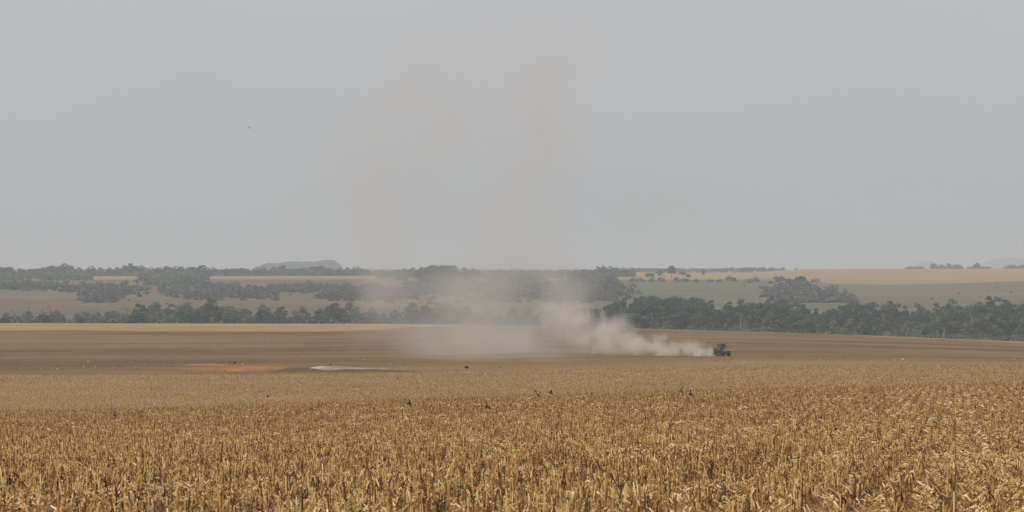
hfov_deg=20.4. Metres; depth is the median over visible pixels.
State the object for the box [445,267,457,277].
tree
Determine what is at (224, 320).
tree
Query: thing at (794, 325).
tree
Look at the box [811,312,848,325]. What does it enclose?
tree
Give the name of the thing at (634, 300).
tree
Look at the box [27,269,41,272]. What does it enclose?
tree
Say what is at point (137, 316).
bush
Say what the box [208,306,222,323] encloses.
tree
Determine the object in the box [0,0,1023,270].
sky
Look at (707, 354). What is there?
disc harrow
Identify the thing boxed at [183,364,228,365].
earth mound
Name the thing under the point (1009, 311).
tree
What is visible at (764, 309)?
tree
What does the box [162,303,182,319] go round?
tree
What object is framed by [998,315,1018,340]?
tree
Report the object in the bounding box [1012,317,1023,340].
tree
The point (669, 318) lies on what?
tree
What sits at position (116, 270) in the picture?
tree
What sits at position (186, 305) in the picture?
tree
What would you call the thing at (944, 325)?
tree
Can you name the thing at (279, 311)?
tree
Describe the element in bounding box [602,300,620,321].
tree
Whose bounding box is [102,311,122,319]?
tree
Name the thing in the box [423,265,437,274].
tree
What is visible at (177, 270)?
tree
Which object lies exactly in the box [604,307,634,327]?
tree
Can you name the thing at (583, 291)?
hillside scrub
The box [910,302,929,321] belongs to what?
tree
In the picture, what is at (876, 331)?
undergrowth
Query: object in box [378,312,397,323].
tree
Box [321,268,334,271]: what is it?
tree
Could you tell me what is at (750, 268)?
tree
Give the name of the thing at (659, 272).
tree
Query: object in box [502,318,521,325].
tree
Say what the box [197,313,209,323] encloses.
tree
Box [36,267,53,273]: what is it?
tree
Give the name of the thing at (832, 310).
tree
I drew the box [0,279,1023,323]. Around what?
hillside
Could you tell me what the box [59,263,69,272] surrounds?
tree
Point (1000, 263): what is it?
hill
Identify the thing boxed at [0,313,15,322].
tree
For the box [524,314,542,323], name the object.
tree
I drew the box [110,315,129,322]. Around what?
tree
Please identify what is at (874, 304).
tree
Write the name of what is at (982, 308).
tree
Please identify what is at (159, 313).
tree
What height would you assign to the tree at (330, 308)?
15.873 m
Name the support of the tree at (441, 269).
on the hillside
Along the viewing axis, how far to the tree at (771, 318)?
1417.53 m
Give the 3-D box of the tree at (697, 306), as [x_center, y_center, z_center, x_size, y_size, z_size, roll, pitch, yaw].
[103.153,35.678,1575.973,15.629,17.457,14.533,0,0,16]
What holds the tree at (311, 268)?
on the plateau field at (893, 276)
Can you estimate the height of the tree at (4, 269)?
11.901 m
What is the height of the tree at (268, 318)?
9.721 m
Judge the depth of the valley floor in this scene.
1699.51 m
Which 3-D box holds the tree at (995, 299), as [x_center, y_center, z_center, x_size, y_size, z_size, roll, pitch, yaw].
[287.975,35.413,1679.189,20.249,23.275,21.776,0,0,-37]
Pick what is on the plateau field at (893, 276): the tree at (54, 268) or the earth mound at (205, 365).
the tree at (54, 268)
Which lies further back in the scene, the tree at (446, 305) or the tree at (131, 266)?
the tree at (131, 266)
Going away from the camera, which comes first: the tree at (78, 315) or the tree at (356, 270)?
the tree at (78, 315)
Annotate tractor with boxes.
[713,344,730,355]
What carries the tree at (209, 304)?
on the valley floor
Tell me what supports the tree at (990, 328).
on the valley floor
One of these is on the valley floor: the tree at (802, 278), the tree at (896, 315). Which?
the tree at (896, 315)
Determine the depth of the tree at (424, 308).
1709.55 m
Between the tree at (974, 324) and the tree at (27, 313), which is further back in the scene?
the tree at (27, 313)
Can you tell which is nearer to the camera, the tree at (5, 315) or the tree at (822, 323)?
the tree at (822, 323)
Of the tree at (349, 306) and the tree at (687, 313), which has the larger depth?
the tree at (349, 306)
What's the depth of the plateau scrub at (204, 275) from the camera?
3306.88 m
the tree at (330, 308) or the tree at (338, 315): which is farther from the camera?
the tree at (330, 308)
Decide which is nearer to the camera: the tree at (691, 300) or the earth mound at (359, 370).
the earth mound at (359, 370)
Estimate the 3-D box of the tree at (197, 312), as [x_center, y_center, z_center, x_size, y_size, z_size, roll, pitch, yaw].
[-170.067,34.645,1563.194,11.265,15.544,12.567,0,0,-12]
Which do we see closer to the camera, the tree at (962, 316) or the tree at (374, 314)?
the tree at (962, 316)
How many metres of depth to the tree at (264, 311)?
1681.57 m
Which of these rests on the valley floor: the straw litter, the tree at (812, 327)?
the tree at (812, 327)
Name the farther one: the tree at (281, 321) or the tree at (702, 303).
the tree at (702, 303)
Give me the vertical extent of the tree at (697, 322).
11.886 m
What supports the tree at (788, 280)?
on the hillside
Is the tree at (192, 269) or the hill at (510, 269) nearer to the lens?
the tree at (192, 269)
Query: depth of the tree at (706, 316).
1567.76 m
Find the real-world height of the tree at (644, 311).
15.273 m
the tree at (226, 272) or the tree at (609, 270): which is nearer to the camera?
the tree at (226, 272)
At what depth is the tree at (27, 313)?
1685.91 m
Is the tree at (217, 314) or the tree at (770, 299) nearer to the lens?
the tree at (217, 314)
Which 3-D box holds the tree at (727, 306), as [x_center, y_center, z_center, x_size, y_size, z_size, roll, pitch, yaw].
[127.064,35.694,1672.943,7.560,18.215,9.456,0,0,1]
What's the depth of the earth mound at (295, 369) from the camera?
445.85 m
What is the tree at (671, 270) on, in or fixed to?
on the plateau field at (893, 276)
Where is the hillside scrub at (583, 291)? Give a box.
[0,275,1011,307]
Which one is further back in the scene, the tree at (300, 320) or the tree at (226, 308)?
the tree at (226, 308)
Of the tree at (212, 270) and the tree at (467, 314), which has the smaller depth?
the tree at (467, 314)
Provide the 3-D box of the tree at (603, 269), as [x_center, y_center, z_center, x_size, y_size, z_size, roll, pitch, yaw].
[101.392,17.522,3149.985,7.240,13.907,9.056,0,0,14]
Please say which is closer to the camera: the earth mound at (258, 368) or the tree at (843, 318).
the earth mound at (258, 368)
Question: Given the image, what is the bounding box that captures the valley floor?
[620,321,1012,338]
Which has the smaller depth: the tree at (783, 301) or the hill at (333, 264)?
the tree at (783, 301)
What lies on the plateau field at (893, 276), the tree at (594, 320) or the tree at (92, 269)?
the tree at (92, 269)
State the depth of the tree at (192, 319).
1417.09 m
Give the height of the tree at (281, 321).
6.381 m
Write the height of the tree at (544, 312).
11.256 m
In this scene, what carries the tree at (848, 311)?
on the valley floor
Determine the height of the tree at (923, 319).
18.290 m
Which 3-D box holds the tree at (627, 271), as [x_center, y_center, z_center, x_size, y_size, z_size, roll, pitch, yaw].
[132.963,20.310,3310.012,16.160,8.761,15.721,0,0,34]
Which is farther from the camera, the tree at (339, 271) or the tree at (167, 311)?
the tree at (339, 271)
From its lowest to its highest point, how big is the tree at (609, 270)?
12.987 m
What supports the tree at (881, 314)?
on the valley floor
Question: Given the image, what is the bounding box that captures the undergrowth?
[8,300,1023,341]
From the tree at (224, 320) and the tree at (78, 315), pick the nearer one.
the tree at (224, 320)
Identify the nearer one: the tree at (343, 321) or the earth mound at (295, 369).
the earth mound at (295, 369)
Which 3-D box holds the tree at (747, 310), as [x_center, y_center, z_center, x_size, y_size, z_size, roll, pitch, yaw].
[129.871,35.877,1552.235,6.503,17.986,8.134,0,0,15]
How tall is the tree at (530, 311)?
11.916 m
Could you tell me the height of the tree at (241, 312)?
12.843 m
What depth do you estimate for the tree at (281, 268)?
3358.52 m
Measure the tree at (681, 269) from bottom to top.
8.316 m
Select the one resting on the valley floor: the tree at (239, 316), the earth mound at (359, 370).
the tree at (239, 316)
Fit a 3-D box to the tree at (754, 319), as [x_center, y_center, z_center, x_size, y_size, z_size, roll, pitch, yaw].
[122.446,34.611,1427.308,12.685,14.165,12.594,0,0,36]
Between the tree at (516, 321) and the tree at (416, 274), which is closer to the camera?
the tree at (516, 321)
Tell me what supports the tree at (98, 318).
on the valley floor
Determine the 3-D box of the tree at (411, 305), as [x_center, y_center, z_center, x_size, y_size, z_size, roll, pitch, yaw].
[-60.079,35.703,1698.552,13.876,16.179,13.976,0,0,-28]
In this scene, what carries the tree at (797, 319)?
on the valley floor
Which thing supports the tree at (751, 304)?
on the valley floor
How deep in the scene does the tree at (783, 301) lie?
1713.20 m
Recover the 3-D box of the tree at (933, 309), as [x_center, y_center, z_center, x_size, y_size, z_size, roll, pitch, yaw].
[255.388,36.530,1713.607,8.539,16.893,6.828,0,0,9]
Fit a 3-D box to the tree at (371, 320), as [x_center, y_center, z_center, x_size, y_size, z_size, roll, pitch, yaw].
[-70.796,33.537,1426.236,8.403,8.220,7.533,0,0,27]
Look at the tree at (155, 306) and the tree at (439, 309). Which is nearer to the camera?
the tree at (439, 309)
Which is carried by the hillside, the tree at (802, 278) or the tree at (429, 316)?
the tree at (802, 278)
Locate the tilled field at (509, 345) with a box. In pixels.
[0,325,1023,374]
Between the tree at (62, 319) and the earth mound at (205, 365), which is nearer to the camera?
the earth mound at (205, 365)
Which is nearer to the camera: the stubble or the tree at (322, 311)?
the stubble
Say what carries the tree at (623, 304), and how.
on the valley floor
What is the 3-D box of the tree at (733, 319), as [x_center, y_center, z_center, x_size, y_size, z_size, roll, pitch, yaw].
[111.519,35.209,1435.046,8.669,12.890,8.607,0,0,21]
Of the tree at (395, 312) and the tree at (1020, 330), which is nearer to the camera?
the tree at (1020, 330)
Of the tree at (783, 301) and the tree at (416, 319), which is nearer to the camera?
the tree at (416, 319)
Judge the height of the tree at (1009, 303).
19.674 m
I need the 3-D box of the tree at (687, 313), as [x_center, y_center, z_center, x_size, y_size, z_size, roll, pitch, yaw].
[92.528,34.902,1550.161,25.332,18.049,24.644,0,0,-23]
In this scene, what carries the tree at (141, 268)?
on the plateau field at (893, 276)
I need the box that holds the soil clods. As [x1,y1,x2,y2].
[5,344,1023,372]
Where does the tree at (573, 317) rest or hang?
on the valley floor
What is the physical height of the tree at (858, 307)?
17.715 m
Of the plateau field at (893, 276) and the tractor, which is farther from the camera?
the plateau field at (893, 276)
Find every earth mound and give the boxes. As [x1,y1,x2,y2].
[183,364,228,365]
[221,366,281,370]
[271,367,326,371]
[292,369,415,372]
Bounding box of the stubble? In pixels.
[0,364,1023,511]
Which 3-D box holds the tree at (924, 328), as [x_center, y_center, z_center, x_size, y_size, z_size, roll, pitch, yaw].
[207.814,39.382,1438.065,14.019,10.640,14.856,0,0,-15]
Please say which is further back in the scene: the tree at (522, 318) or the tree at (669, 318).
the tree at (522, 318)
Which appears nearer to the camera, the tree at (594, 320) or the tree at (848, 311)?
the tree at (594, 320)
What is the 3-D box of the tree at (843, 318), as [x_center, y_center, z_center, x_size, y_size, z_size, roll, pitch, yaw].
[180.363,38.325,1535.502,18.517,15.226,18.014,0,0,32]
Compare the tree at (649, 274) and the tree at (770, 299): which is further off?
the tree at (649, 274)
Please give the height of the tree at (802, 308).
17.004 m
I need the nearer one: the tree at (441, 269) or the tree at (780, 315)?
the tree at (780, 315)
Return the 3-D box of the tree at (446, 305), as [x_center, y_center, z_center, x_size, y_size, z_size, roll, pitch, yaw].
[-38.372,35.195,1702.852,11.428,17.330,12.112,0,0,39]
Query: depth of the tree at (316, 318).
1579.87 m
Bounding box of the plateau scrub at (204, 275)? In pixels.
[0,265,1023,280]
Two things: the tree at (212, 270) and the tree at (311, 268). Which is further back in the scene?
the tree at (311, 268)
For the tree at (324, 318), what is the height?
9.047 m
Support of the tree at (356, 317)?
on the valley floor
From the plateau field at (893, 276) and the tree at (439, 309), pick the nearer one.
the tree at (439, 309)
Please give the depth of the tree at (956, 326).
1445.80 m
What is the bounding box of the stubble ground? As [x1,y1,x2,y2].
[0,365,1023,511]
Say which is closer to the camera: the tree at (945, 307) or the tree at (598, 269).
the tree at (945, 307)
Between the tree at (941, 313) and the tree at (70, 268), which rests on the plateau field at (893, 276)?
the tree at (70, 268)
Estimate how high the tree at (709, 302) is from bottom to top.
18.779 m
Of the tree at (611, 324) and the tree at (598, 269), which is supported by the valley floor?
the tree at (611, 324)
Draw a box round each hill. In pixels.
[252,260,343,269]
[469,268,556,269]
[903,261,939,268]
[980,257,1023,268]
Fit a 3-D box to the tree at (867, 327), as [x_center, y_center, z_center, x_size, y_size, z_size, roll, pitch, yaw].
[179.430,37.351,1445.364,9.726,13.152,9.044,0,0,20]
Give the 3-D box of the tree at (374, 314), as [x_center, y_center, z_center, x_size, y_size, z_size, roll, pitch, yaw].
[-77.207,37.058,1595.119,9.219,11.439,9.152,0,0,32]
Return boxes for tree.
[0,267,11,272]
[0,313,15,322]
[21,310,32,321]
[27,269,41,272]
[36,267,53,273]
[36,314,53,322]
[43,265,63,274]
[49,310,64,320]
[56,316,66,322]
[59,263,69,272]
[65,266,74,272]
[72,311,93,320]
[84,266,96,271]
[95,316,106,322]
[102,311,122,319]
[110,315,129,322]
[112,267,120,273]
[123,263,137,272]
[126,311,154,322]
[131,303,148,318]
[133,265,147,271]
[145,302,161,316]
[148,310,166,322]
[152,267,163,272]
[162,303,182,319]
[167,305,192,322]
[170,266,184,272]
[180,302,199,312]
[181,311,199,322]
[182,267,195,271]
[193,305,210,322]
[195,265,208,271]
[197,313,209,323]
[203,298,224,320]
[207,267,217,273]
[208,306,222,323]
[213,306,233,316]
[221,315,236,323]
[223,268,231,274]
[223,308,252,317]
[224,314,244,323]
[231,268,245,271]
[242,317,262,323]
[255,304,272,317]
[256,309,262,322]
[260,315,278,323]
[272,306,287,318]
[272,319,290,323]
[275,265,288,271]
[290,306,311,320]
[293,316,302,323]
[305,267,324,273]
[307,310,324,322]
[316,308,329,316]
[318,314,332,323]
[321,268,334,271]
[324,303,338,317]
[331,307,351,322]
[334,268,345,273]
[341,316,351,323]
[342,301,359,315]
[351,266,361,275]
[352,310,364,323]
[361,307,375,317]
[362,315,377,323]
[365,312,379,320]
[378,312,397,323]
[388,310,404,320]
[403,302,423,318]
[405,309,422,323]
[410,314,424,323]
[411,269,424,276]
[419,300,440,318]
[420,310,436,323]
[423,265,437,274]
[432,265,457,277]
[433,305,454,322]
[438,301,452,317]
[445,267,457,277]
[445,307,463,323]
[457,306,472,320]
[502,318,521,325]
[508,315,529,325]
[523,309,533,316]
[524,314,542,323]
[527,317,541,325]
[535,311,553,317]
[569,308,600,316]
[570,311,594,321]
[574,317,588,326]
[578,272,587,280]
[582,308,603,326]
[592,266,601,273]
[600,266,606,275]
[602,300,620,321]
[604,266,613,272]
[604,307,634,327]
[604,317,618,327]
[613,313,649,325]
[618,297,627,310]
[620,270,632,273]
[628,296,643,311]
[630,298,662,317]
[632,295,683,307]
[632,306,662,328]
[645,273,654,277]
[655,269,663,275]
[655,315,684,328]
[657,304,704,318]
[664,265,675,277]
[670,312,691,329]
[673,296,714,308]
[675,268,688,271]
[687,300,708,310]
[688,305,708,326]
[691,268,705,272]
[691,313,705,329]
[700,304,721,324]
[706,300,713,311]
[706,313,727,330]
[708,309,743,324]
[723,301,733,310]
[725,313,742,328]
[732,299,748,324]
[734,267,753,271]
[736,302,771,311]
[744,306,753,326]
[745,311,763,331]
[750,303,776,325]
[760,296,781,317]
[760,312,780,327]
[772,304,790,328]
[773,276,785,281]
[776,317,805,332]
[779,298,793,315]
[784,278,794,282]
[787,302,810,319]
[793,314,802,323]
[794,276,806,281]
[803,320,816,332]
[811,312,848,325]
[812,308,818,325]
[817,321,834,332]
[822,308,839,317]
[829,313,861,333]
[832,305,850,330]
[838,302,876,314]
[858,317,872,334]
[862,302,885,327]
[870,304,894,332]
[887,300,896,311]
[889,303,911,324]
[889,308,903,331]
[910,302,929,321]
[910,324,935,335]
[915,310,936,332]
[924,307,955,335]
[930,303,940,317]
[931,316,952,334]
[932,309,979,336]
[941,298,957,315]
[944,304,979,314]
[949,321,968,338]
[961,318,983,337]
[966,301,986,326]
[970,307,984,322]
[975,306,996,335]
[979,314,1004,338]
[983,296,995,313]
[983,296,1011,313]
[984,304,1023,339]
[998,308,1018,331]
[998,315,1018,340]
[999,302,1023,308]
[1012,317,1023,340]
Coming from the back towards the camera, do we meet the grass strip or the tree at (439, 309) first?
the tree at (439, 309)
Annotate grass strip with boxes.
[0,323,1023,342]
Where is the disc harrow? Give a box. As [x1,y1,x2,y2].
[700,352,720,355]
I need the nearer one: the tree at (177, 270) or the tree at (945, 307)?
the tree at (945, 307)
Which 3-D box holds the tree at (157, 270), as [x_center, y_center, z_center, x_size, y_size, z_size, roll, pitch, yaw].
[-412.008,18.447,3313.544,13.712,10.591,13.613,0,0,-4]
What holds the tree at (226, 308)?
on the valley floor
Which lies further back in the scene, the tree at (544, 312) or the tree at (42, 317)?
the tree at (544, 312)
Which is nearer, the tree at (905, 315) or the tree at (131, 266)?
the tree at (905, 315)
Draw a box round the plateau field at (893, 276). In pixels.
[14,269,1023,284]
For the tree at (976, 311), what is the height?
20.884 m
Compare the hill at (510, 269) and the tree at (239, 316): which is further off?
the hill at (510, 269)
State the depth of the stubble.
59.16 m
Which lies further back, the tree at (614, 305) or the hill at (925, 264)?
the hill at (925, 264)
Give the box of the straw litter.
[0,365,1023,511]
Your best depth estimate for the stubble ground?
337.88 m
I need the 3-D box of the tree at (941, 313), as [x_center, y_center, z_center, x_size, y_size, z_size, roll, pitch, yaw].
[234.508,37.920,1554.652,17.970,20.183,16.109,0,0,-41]
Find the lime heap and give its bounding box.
[312,366,380,369]
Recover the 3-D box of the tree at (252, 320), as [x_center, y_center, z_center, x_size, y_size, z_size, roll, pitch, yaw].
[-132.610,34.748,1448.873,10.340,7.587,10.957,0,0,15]
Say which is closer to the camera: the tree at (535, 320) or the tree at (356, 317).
the tree at (535, 320)
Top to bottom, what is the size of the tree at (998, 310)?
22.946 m
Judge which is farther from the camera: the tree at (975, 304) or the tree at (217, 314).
the tree at (975, 304)
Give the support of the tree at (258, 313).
on the valley floor
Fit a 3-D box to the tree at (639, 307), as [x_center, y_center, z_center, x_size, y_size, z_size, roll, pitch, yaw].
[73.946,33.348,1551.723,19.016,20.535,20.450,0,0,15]
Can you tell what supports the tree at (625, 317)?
on the valley floor
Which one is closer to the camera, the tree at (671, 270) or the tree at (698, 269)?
the tree at (671, 270)
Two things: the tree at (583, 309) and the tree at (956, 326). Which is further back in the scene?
the tree at (583, 309)
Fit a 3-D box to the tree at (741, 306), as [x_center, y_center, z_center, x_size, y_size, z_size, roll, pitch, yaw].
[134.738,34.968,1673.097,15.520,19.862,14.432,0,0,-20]
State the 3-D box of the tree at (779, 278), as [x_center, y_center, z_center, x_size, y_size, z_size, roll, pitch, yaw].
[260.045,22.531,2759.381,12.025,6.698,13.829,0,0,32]
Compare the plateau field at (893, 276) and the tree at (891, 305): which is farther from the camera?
the plateau field at (893, 276)
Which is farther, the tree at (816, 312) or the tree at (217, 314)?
the tree at (816, 312)
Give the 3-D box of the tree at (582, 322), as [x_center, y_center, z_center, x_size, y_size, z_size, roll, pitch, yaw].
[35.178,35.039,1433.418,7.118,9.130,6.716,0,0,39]
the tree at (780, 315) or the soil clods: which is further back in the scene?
the tree at (780, 315)
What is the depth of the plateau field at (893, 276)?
3438.96 m
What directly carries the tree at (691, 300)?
on the valley floor
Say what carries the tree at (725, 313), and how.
on the valley floor
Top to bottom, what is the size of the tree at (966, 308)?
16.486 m
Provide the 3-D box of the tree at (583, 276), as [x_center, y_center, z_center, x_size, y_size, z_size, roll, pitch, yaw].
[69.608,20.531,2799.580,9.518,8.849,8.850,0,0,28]
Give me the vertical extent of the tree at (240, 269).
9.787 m
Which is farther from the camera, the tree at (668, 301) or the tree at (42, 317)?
the tree at (668, 301)
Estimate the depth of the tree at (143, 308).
1673.09 m
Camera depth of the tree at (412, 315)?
1550.88 m
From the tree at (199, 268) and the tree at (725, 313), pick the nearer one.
the tree at (725, 313)
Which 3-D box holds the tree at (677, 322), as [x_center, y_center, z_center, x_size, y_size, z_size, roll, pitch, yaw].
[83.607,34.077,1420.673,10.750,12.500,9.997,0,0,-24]
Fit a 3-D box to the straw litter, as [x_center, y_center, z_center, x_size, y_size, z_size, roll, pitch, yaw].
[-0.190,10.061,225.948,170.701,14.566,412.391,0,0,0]
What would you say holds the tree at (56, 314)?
on the valley floor
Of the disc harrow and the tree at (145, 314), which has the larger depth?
the tree at (145, 314)
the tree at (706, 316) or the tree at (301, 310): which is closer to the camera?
the tree at (706, 316)
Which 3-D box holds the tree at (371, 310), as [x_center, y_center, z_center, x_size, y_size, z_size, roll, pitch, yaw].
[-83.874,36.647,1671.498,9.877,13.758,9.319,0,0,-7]
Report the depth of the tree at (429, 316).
1457.62 m
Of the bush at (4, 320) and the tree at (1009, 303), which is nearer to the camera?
the bush at (4, 320)
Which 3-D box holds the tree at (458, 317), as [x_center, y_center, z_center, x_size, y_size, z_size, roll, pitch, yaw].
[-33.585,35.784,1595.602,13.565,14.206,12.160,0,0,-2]
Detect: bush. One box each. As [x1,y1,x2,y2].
[0,317,9,322]
[125,312,148,322]
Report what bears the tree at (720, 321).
on the valley floor
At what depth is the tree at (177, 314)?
1577.24 m
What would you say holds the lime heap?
on the tilled field at (509, 345)
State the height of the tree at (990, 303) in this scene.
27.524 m

